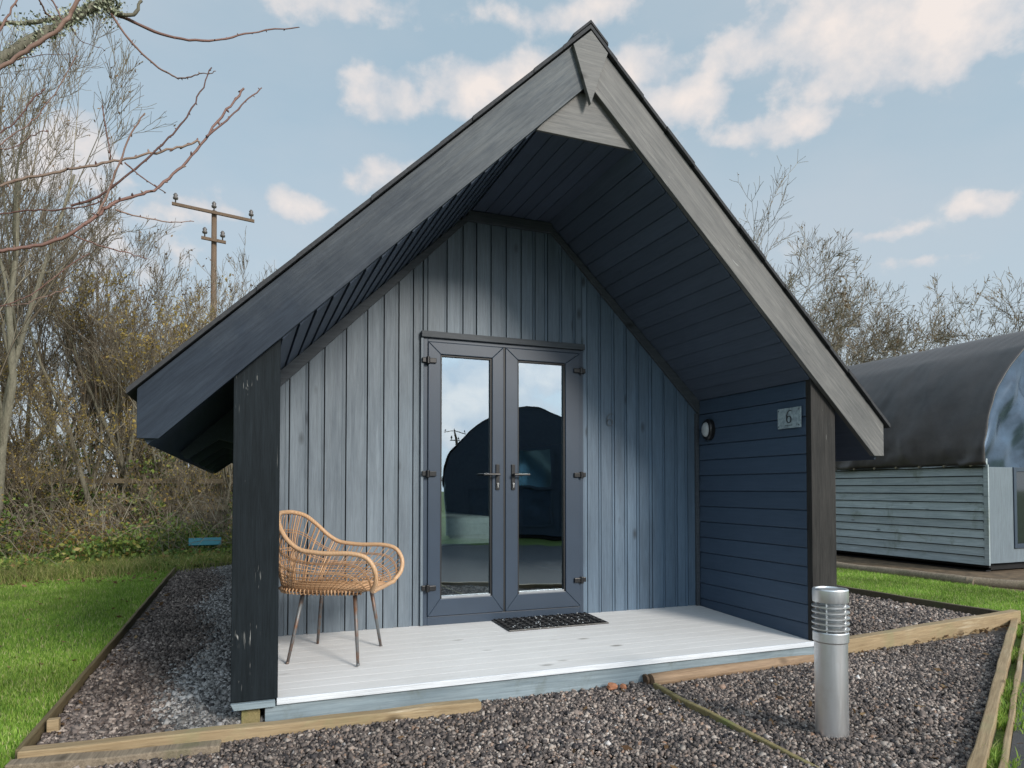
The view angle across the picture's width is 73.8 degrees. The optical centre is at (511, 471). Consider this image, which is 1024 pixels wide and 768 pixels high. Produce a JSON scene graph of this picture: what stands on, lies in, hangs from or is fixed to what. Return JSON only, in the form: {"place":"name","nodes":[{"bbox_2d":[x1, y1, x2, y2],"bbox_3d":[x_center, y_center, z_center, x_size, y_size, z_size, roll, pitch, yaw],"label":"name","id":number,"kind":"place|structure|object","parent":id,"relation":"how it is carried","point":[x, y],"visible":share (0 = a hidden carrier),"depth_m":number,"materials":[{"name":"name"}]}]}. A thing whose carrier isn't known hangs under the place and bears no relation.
{"place":"outdoors","nodes":[
{"label":"outdoors","id":0,"kind":"place"},
{"bbox_2d":[0,515,231,542],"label":"soil ground","id":1,"kind":"structure","parent":0,"point":[123,528],"depth_m":23.08,"materials":[{"name":"brown soil"}]},
{"bbox_2d":[0,289,62,437],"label":"bare tree","id":2,"kind":"object","parent":1,"relation":"on","point":[6,369],"visible":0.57,"depth_m":11.81,"materials":[{"name":"brown plant"}]},
{"bbox_2d":[1,467,93,543],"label":"shrub","id":3,"kind":"object","parent":1,"relation":"on","point":[70,494],"visible":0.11,"depth_m":12.45,"materials":[{"name":"brown plant"}]},
{"bbox_2d":[0,361,115,541],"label":"bare tree","id":4,"kind":"object","parent":1,"relation":"on","point":[50,415],"visible":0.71,"depth_m":12.05,"materials":[{"name":"brown plant"}]},
{"bbox_2d":[4,415,112,535],"bbox_3d":[-10.055,0.216,14.235,4.293,2.825,2.287,-1,-2,37],"label":"shrub","id":5,"kind":"object","parent":1,"relation":"on","point":[92,494],"visible":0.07,"depth_m":13.96,"materials":[{"name":"brown plant"}]},
{"bbox_2d":[0,415,118,538],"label":"shrub","id":6,"kind":"object","parent":1,"relation":"on","point":[51,459],"visible":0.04,"depth_m":14.61,"materials":[{"name":"brown plant"}]},
{"bbox_2d":[0,410,133,549],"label":"shrub","id":7,"kind":"object","parent":1,"relation":"on","point":[16,473],"visible":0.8,"depth_m":11.64,"materials":[{"name":"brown plant"}]},
{"bbox_2d":[0,25,135,398],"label":"bare tree","id":8,"kind":"object","parent":1,"relation":"on","point":[40,256],"visible":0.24,"depth_m":14.08,"materials":[{"name":"brown plant"}]},
{"bbox_2d":[0,0,176,518],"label":"bare tree","id":9,"kind":"object","parent":1,"relation":"on","point":[11,340],"visible":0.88,"depth_m":10.53,"materials":[{"name":"brown plant"}]},
{"bbox_2d":[0,185,194,536],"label":"bare tree","id":10,"kind":"object","parent":1,"relation":"on","point":[39,354],"visible":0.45,"depth_m":12.76,"materials":[{"name":"brown plant"}]},
{"bbox_2d":[0,241,200,536],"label":"bare tree","id":11,"kind":"object","parent":1,"relation":"on","point":[120,363],"visible":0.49,"depth_m":13.06,"materials":[{"name":"brown plant"}]},
{"bbox_2d":[0,194,218,532],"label":"bare tree","id":12,"kind":"object","parent":1,"relation":"on","point":[55,409],"visible":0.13,"depth_m":14.61,"materials":[{"name":"brown plant"}]},
{"bbox_2d":[0,237,227,539],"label":"bare tree","id":13,"kind":"object","parent":1,"relation":"on","point":[119,406],"visible":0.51,"depth_m":13.60,"materials":[{"name":"brown plant"}]},
{"bbox_2d":[1,498,227,557],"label":"dead undergrowth","id":14,"kind":"object","parent":1,"relation":"on","point":[93,532],"visible":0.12,"depth_m":11.33,"materials":[{"name":"brown plant"}]},
{"bbox_2d":[0,510,231,567],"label":"undergrowth","id":15,"kind":"object","parent":1,"relation":"on","point":[119,549],"visible":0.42,"depth_m":10.69,"materials":[{"name":"green plant"}]},
{"bbox_2d":[188,537,220,545],"bbox_3d":[-5.144,1.182,11.431,0.500,0.130,0.040,1,-22,-25],"label":"plastic board","id":16,"kind":"object","parent":15,"relation":"on","point":[207,541],"visible":0.9,"depth_m":11.41,"materials":[{"name":"blue plastic"}]},
{"bbox_2d":[0,494,232,563],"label":"bramble stems","id":17,"kind":"object","parent":1,"relation":"on","point":[103,519],"visible":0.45,"depth_m":11.10,"materials":[{"name":"brown plant"}]},
{"bbox_2d":[0,483,232,558],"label":"hedge greenery","id":18,"kind":"object","parent":1,"relation":"on","point":[18,533],"visible":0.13,"depth_m":11.33,"materials":[{"name":"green plant"}]},
{"bbox_2d":[10,425,222,528],"bbox_3d":[-8.244,0.370,14.480,2.251,2.509,4.226,-2,-2,50],"label":"shrub","id":19,"kind":"object","parent":1,"relation":"on","point":[80,491],"visible":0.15,"depth_m":13.60,"materials":[{"name":"brown plant"}]},
{"bbox_2d":[2,475,232,542],"bbox_3d":[-8.034,0.783,12.978,10.000,1.450,0.140,1,-2,-23],"label":"rail fence","id":20,"kind":"object","parent":1,"relation":"on","point":[117,480],"visible":0.11,"depth_m":13.23,"materials":[{"name":"wood"}]},
{"bbox_2d":[9,477,231,553],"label":"yellow undergrowth","id":21,"kind":"object","parent":1,"relation":"on","point":[72,519],"visible":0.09,"depth_m":11.25,"materials":[{"name":"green plant"}]},
{"bbox_2d":[0,180,275,511],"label":"bare tree","id":22,"kind":"object","parent":1,"relation":"on","point":[94,385],"visible":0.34,"depth_m":13.20,"materials":[{"name":"brown plant"}]},
{"bbox_2d":[53,270,237,530],"bbox_3d":[-8.921,-1.653,17.328,5.566,6.695,4.939,0,-1,5],"label":"bare tree","id":23,"kind":"object","parent":1,"relation":"on","point":[209,321],"visible":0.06,"depth_m":16.85,"materials":[{"name":"brown plant"}]},
{"bbox_2d":[79,434,219,520],"bbox_3d":[-8.284,0.270,15.422,3.034,2.746,4.297,0,-1,-9],"label":"shrub","id":24,"kind":"object","parent":1,"relation":"on","point":[132,471],"visible":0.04,"depth_m":14.33,"materials":[{"name":"brown plant"}]},
{"bbox_2d":[72,280,231,531],"bbox_3d":[-6.615,-1.244,15.895,4.265,5.782,4.807,-1,-2,30],"label":"bare tree","id":25,"kind":"object","parent":1,"relation":"on","point":[193,326],"visible":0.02,"depth_m":14.96,"materials":[{"name":"brown plant"}]},
{"bbox_2d":[85,440,220,531],"bbox_3d":[-6.857,0.445,12.903,2.463,2.239,3.488,1,-2,-19],"label":"shrub","id":26,"kind":"object","parent":1,"relation":"on","point":[175,495],"visible":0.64,"depth_m":13.04,"materials":[{"name":"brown plant"}]},
{"bbox_2d":[79,436,232,526],"bbox_3d":[-7.617,0.256,16.247,2.516,2.849,4.722,-2,-2,49],"label":"shrub","id":27,"kind":"object","parent":1,"relation":"on","point":[147,473],"visible":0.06,"depth_m":15.80,"materials":[{"name":"brown plant"}]},
{"bbox_2d":[103,441,232,534],"bbox_3d":[-7.611,0.406,14.575,4.698,2.437,2.503,-13,-13,83],"label":"shrub","id":28,"kind":"object","parent":1,"relation":"on","point":[146,463],"visible":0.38,"depth_m":13.36,"materials":[{"name":"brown plant"}]},
{"bbox_2d":[147,447,232,532],"bbox_3d":[-5.663,0.430,13.611,3.379,2.309,2.386,0,-1,8],"label":"shrub","id":29,"kind":"object","parent":1,"relation":"on","point":[218,476],"visible":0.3,"depth_m":13.59,"materials":[{"name":"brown plant"}]},
{"bbox_2d":[161,323,232,529],"bbox_3d":[-5.878,-0.741,14.563,2.784,4.685,4.201,0,-2,-13],"label":"bare tree","id":30,"kind":"object","parent":1,"relation":"on","point":[228,485],"depth_m":13.88,"materials":[{"name":"brown plant"}]},
{"bbox_2d":[169,454,232,531],"bbox_3d":[-6.364,0.094,15.618,3.827,3.126,5.419,1,-2,-22],"label":"shrub","id":31,"kind":"object","parent":1,"relation":"on","point":[212,487],"visible":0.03,"depth_m":14.06,"materials":[{"name":"brown plant"}]},
{"bbox_2d":[172,193,253,522],"bbox_3d":[-9.484,-3.409,21.596,2.400,10.474,0.341,1,-2,-21],"label":"telegraph pole","id":32,"kind":"object","parent":1,"relation":"on","point":[213,239],"visible":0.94,"depth_m":21.66,"materials":[{"name":"brown wood"}]},
{"bbox_2d":[37,462,219,504],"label":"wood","id":33,"kind":"object","parent":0,"point":[109,488],"depth_m":49.56,"materials":[{"name":"brown wood"}]},
{"bbox_2d":[36,566,230,744],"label":"gravel","id":34,"kind":"structure","parent":0,"point":[124,687],"depth_m":4.34,"materials":[{"name":"grey gravel"}]},
{"bbox_2d":[46,717,60,732],"bbox_3d":[-2.191,1.226,3.261,0.050,0.085,0.040,1,-2,-21],"label":"timber peg","id":35,"kind":"object","parent":34,"relation":"on","point":[53,724],"visible":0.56,"depth_m":3.25,"materials":[{"name":"brown wood"}]},
{"bbox_2d":[441,511,488,595],"bbox_3d":[-0.964,0.781,6.310,1.140,0.770,1.640,1,-2,-21],"label":"bed","id":36,"kind":"object","parent":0,"point":[464,554],"visible":0.23,"depth_m":5.67,"materials":[{"name":"fabric"}]},
{"bbox_2d":[0,492,1023,767],"bbox_3d":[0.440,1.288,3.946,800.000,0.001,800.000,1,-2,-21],"label":"ground","id":37,"kind":"structure","parent":0,"point":[1000,734],"depth_m":5.37,"materials":[{"name":"green plant"}]},
{"bbox_2d":[0,568,169,767],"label":"grass","id":38,"kind":"structure","parent":37,"relation":"on","point":[26,662],"depth_m":5.43,"materials":[{"name":"green plant"}]},
{"bbox_2d":[15,565,177,758],"bbox_3d":[-3.521,1.326,6.476,0.029,0.090,7.640,1,-2,-22],"label":"timber edging","id":39,"kind":"object","parent":37,"relation":"on","point":[33,737],"visible":0.6,"depth_m":4.16,"materials":[{"name":"brown wood"}]},
{"bbox_2d":[0,547,231,587],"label":"rough grass","id":40,"kind":"structure","parent":37,"relation":"on","point":[40,573],"depth_m":9.39,"materials":[{"name":"green plant"}]},
{"bbox_2d":[0,548,231,575],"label":"ground ivy","id":41,"kind":"object","parent":37,"relation":"on","point":[45,556],"visible":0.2,"depth_m":9.64,"materials":[{"name":"green plant"}]},
{"bbox_2d":[79,449,192,501],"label":"scrub","id":42,"kind":"object","parent":37,"relation":"on","point":[111,483],"depth_m":49.69,"materials":[{"name":"brown plant"}]},
{"bbox_2d":[0,0,299,306],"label":"overhanging tree","id":43,"kind":"object","parent":37,"relation":"on","point":[17,50],"visible":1,"depth_m":3.33,"materials":[{"name":"brown plant"}]},
{"bbox_2d":[186,563,231,567],"bbox_3d":[-4.526,1.427,10.248,0.851,0.082,0.045,1,-2,-24],"label":"timber edging","id":44,"kind":"object","parent":37,"relation":"on","point":[210,564],"visible":0.1,"depth_m":10.24,"materials":[{"name":"brown wood"}]},
{"bbox_2d":[729,157,870,365],"bbox_3d":[10.242,-4.780,25.813,10.230,13.433,7.635,0,-1,-3],"label":"bare tree","id":45,"kind":"object","parent":37,"relation":"on","point":[791,285],"visible":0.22,"depth_m":24.31,"materials":[{"name":"brown plant"}]},
{"bbox_2d":[777,265,876,362],"bbox_3d":[10.821,-3.143,30.090,7.963,10.394,11.890,0,-1,5],"label":"bare tree","id":46,"kind":"object","parent":37,"relation":"on","point":[838,327],"visible":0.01,"depth_m":26.80,"materials":[{"name":"brown plant"}]},
{"bbox_2d":[785,229,953,364],"bbox_3d":[13.386,-3.427,26.938,8.282,10.809,12.366,0,-2,13],"label":"bare tree","id":47,"kind":"object","parent":37,"relation":"on","point":[846,304],"visible":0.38,"depth_m":25.30,"materials":[{"name":"brown plant"}]},
{"bbox_2d":[808,273,1011,365],"bbox_3d":[15.606,-2.775,28.553,10.464,9.562,7.007,-1,-2,35],"label":"bare tree","id":48,"kind":"object","parent":37,"relation":"on","point":[930,288],"visible":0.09,"depth_m":26.82,"materials":[{"name":"brown plant"}]},
{"bbox_2d":[828,266,1023,363],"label":"bare tree","id":49,"kind":"object","parent":37,"relation":"on","point":[1018,318],"visible":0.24,"depth_m":25.13,"materials":[{"name":"brown plant"}]},
{"bbox_2d":[986,623,1023,767],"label":"weeds","id":50,"kind":"object","parent":37,"relation":"on","point":[995,755],"visible":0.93,"depth_m":3.51,"materials":[{"name":"green plant"}]},
{"bbox_2d":[0,0,1023,489],"label":"sky","id":51,"kind":"structure","parent":0,"point":[905,118],"materials":[{"name":"blue"}]},
{"bbox_2d":[40,578,1008,767],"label":"gravel ground","id":52,"kind":"structure","parent":0,"point":[1000,631],"depth_m":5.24,"materials":[{"name":"grey gravel"}]},
{"bbox_2d":[5,740,221,767],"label":"timber edging","id":53,"kind":"object","parent":52,"relation":"on","point":[92,759],"visible":0.67,"depth_m":2.91,"materials":[{"name":"brown wood"}]},
{"bbox_2d":[137,564,263,731],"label":"gravel","id":54,"kind":"structure","parent":52,"relation":"on","point":[212,694],"depth_m":4.00,"materials":[{"name":"grey gravel"}]},
{"bbox_2d":[17,699,480,758],"bbox_3d":[-1.131,1.238,3.241,2.041,0.098,0.077,1,-2,-20],"label":"timber edging","id":55,"kind":"object","parent":52,"relation":"on","point":[227,733],"visible":0.57,"depth_m":3.19,"materials":[{"name":"brown wood"}]},
{"bbox_2d":[126,20,889,723],"bbox_3d":[-0.817,-0.589,7.203,4.724,3.936,7.021,1,-2,-21],"label":"garden cabin","id":56,"kind":"object","parent":52,"relation":"on","point":[554,320],"visible":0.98,"depth_m":4.76,"materials":[{"name":"wood"}]},
{"bbox_2d":[279,510,404,665],"bbox_3d":[-1.060,0.673,4.116,0.689,0.872,0.658,0,-1,6],"label":"rattan armchair","id":57,"kind":"object","parent":56,"relation":"on","point":[321,587],"visible":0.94,"depth_m":3.96,"materials":[{"name":"wicker"}]},
{"bbox_2d":[421,342,502,616],"bbox_3d":[-0.357,0.055,4.987,0.623,1.970,0.134,1,-2,-21],"label":"door","id":58,"kind":"structure","parent":56,"relation":"in","point":[437,605],"depth_m":4.97,"materials":[{"name":"grey plastic"}]},
{"bbox_2d":[505,348,585,610],"bbox_3d":[0.260,0.061,5.228,0.669,1.970,0.134,1,-2,-21],"label":"door","id":59,"kind":"structure","parent":56,"relation":"in","point":[569,595],"depth_m":5.25,"materials":[{"name":"grey plastic"}]},
{"bbox_2d":[492,612,608,631],"bbox_3d":[0.256,1.103,5.093,0.790,0.021,0.490,1,1,-22],"label":"doormat","id":60,"kind":"object","parent":56,"relation":"on","point":[513,624],"visible":0.89,"depth_m":4.99,"materials":[{"name":"black rubber"}]},
{"bbox_2d":[0,569,1023,767],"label":"fallen leaves","id":61,"kind":"object","parent":52,"relation":"on","point":[627,747],"visible":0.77,"depth_m":4.87,"materials":[{"name":"brown plant"}]},
{"bbox_2d":[606,682,617,690],"bbox_3d":[0.580,1.248,3.953,0.069,0.043,0.044,1,-2,-21],"label":"brick fragment","id":62,"kind":"object","parent":52,"relation":"on","point":[610,686],"visible":1,"depth_m":3.94,"materials":[{"name":"orange brick"}]},
{"bbox_2d":[620,683,626,689],"bbox_3d":[0.646,1.256,3.969,0.042,0.037,0.037,1,-2,-21],"label":"brick fragment","id":63,"kind":"object","parent":52,"relation":"on","point":[622,686],"visible":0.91,"depth_m":3.96,"materials":[{"name":"orange brick"}]},
{"bbox_2d":[642,674,649,684],"bbox_3d":[0.800,1.243,4.072,0.022,0.065,0.064,1,-2,-21],"label":"log offcut","id":64,"kind":"object","parent":52,"relation":"on","point":[646,679],"visible":0.95,"depth_m":4.06,"materials":[{"name":"brown wood"}]},
{"bbox_2d":[648,654,813,684],"bbox_3d":[1.522,1.260,4.378,1.533,0.092,0.091,1,-2,-24],"label":"timber edging","id":65,"kind":"object","parent":52,"relation":"on","point":[678,675],"visible":0.56,"depth_m":4.25,"materials":[{"name":"brown wood"}]},
{"bbox_2d":[653,683,818,767],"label":"timber edging","id":66,"kind":"object","parent":52,"relation":"on","point":[710,713],"visible":0.52,"depth_m":3.38,"materials":[{"name":"brown wood"}]},
{"bbox_2d":[811,586,849,738],"bbox_3d":[1.521,0.934,3.251,0.167,0.748,0.167,1,-2,-21],"label":"bollard light","id":67,"kind":"object","parent":52,"relation":"on","point":[830,633],"visible":0.98,"depth_m":3.19,"materials":[{"name":"silver metal"}]},
{"bbox_2d":[837,585,998,614],"bbox_3d":[3.088,1.398,9.440,0.058,0.099,7.301,1,-2,-22],"label":"timber edging","id":68,"kind":"object","parent":52,"relation":"on","point":[971,610],"visible":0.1,"depth_m":6.84,"materials":[{"name":"brown wood"}]},
{"bbox_2d":[848,609,1020,653],"bbox_3d":[3.308,1.268,5.358,2.532,0.148,0.082,1,-2,-29],"label":"timber edging","id":69,"kind":"object","parent":52,"relation":"on","point":[921,633],"visible":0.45,"depth_m":5.28,"materials":[{"name":"brown wood"}]},
{"bbox_2d":[966,618,1018,767],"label":"timber edging","id":70,"kind":"object","parent":52,"relation":"on","point":[980,754],"visible":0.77,"depth_m":3.52,"materials":[{"name":"brown wood"}]},
{"bbox_2d":[998,628,1023,767],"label":"timber edging","id":71,"kind":"object","parent":52,"relation":"on","point":[1007,741],"visible":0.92,"depth_m":3.48,"materials":[{"name":"brown wood"}]},
{"bbox_2d":[846,593,973,635],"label":"gravel","id":72,"kind":"structure","parent":0,"point":[877,615],"depth_m":6.30,"materials":[{"name":"grey gravel"}]},
{"bbox_2d":[836,555,1023,591],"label":"soil strip","id":73,"kind":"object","parent":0,"point":[1013,574],"depth_m":9.95,"materials":[{"name":"brown soil"}]},
{"bbox_2d":[837,562,974,584],"bbox_3d":[4.729,1.410,10.324,0.155,0.155,4.460,1,-2,-24],"label":"log edging","id":74,"kind":"object","parent":73,"relation":"on","point":[953,578],"visible":0.27,"depth_m":9.00,"materials":[{"name":"brown wood"}]},
{"bbox_2d":[835,331,1023,571],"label":"camping pod","id":75,"kind":"object","parent":73,"relation":"on","point":[940,482],"visible":0.61,"depth_m":10.35,"materials":[{"name":"wood"}]},
{"bbox_2d":[1012,467,1023,547],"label":"window","id":76,"kind":"structure","parent":75,"relation":"in","point":[1018,472],"depth_m":9.85,"materials":[{"name":"clear glass"}]},
{"bbox_2d":[966,576,1023,589],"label":"log edging","id":77,"kind":"object","parent":73,"relation":"on","point":[1004,583],"visible":0.71,"depth_m":8.12,"materials":[{"name":"beige wood"}]},
{"bbox_2d":[837,567,1023,620],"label":"grass","id":78,"kind":"structure","parent":0,"point":[994,598],"depth_m":7.83,"materials":[{"name":"green plant"}]},
{"bbox_2d":[1008,661,1023,767],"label":"asphalt path","id":79,"kind":"structure","parent":0,"point":[1018,736],"depth_m":3.17,"materials":[{"name":"grey asphalt"}]}
]}

